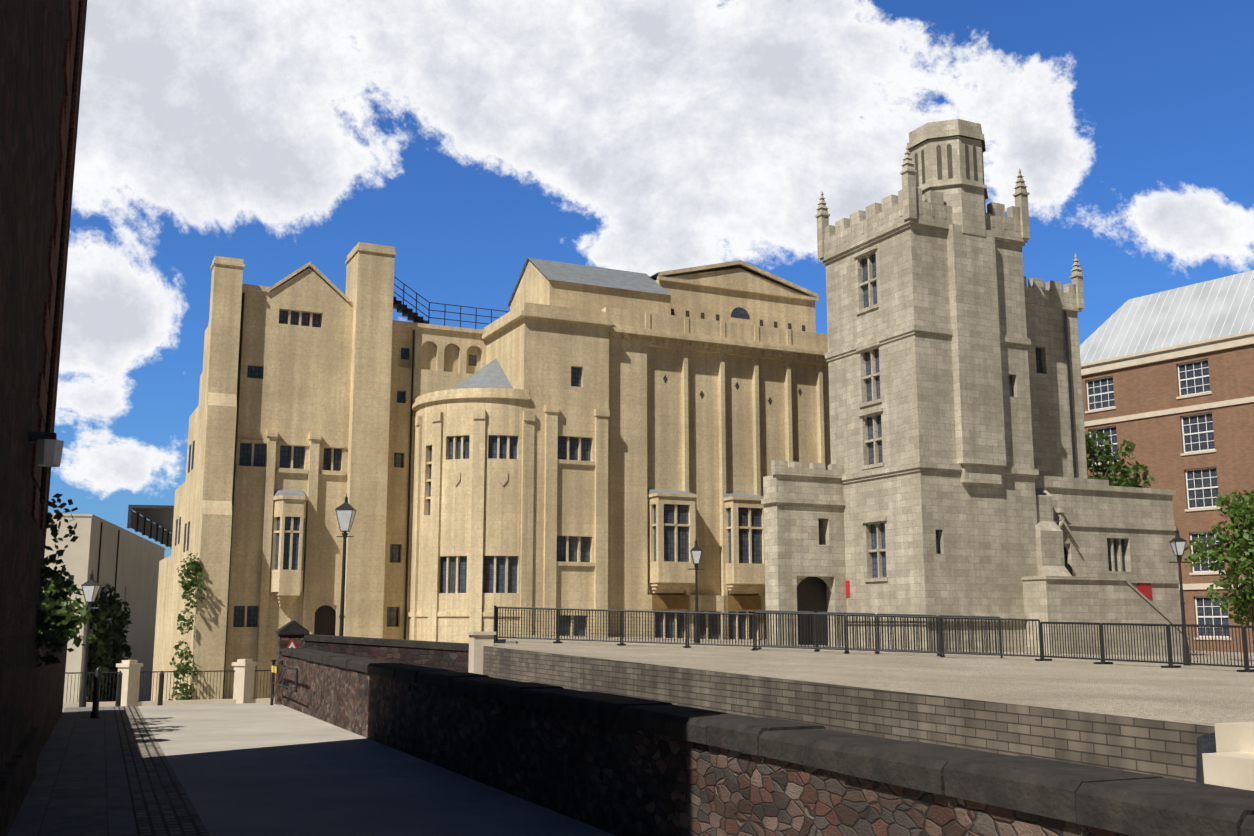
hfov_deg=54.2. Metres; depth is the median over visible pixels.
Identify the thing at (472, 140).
sky
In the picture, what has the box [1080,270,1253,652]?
city hall
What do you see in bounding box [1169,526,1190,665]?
porch lamp post
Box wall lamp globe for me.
[37,439,63,466]
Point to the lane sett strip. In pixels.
(162, 804)
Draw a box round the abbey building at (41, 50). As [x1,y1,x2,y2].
[0,0,86,835]
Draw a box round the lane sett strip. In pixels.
[113,706,209,835]
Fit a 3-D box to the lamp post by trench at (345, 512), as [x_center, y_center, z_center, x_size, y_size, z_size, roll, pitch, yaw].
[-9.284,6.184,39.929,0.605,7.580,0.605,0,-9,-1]
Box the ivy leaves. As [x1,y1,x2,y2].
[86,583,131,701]
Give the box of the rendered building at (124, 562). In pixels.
[43,505,173,702]
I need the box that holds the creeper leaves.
[168,553,206,699]
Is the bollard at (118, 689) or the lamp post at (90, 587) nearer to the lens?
the lamp post at (90, 587)
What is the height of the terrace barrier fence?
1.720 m
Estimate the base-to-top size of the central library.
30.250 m
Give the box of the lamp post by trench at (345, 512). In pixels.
[335,493,356,635]
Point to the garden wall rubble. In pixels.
(48, 697)
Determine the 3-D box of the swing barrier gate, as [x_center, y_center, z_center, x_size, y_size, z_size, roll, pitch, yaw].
[-8.944,7.016,31.938,0.131,1.250,5.444,4,-10,-22]
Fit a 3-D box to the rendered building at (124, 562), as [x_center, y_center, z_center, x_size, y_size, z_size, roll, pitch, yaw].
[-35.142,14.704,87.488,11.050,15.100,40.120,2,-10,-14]
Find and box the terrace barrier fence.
[494,605,1253,671]
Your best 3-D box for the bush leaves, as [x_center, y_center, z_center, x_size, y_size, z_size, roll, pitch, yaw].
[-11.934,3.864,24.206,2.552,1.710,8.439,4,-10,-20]
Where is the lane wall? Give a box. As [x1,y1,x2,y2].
[274,620,1253,835]
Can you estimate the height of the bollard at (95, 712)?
1.200 m
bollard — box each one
[90,667,101,717]
[115,670,122,705]
[157,671,164,705]
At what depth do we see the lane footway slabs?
15.34 m
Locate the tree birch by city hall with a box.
[1172,489,1253,632]
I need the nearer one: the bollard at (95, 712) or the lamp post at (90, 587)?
the bollard at (95, 712)
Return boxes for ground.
[62,688,1214,835]
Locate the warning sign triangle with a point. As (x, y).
(292, 644)
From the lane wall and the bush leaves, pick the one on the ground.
the lane wall
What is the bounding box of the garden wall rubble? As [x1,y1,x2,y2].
[31,633,66,757]
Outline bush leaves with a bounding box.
[39,570,96,651]
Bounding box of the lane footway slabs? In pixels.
[7,706,137,835]
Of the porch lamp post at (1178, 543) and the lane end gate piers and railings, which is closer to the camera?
the porch lamp post at (1178, 543)
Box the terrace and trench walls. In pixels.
[304,631,1253,790]
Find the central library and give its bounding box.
[151,119,1191,700]
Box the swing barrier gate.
[270,660,297,704]
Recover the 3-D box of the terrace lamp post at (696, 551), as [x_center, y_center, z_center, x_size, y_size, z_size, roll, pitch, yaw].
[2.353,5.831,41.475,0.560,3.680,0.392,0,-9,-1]
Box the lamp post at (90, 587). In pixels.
[79,570,100,706]
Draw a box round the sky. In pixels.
[48,0,1253,558]
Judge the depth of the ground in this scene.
15.30 m
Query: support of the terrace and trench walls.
on the ground
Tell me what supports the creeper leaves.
on the ground
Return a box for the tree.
[1085,429,1154,487]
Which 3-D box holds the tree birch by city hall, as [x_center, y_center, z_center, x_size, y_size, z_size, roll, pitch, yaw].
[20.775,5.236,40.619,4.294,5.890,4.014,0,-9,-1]
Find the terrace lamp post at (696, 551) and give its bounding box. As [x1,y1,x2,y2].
[688,540,704,642]
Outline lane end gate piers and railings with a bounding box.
[63,659,274,707]
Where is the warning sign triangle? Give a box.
[280,638,297,661]
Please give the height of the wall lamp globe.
0.250 m
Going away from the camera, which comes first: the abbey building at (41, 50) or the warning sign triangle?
the abbey building at (41, 50)
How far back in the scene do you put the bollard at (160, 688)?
37.50 m

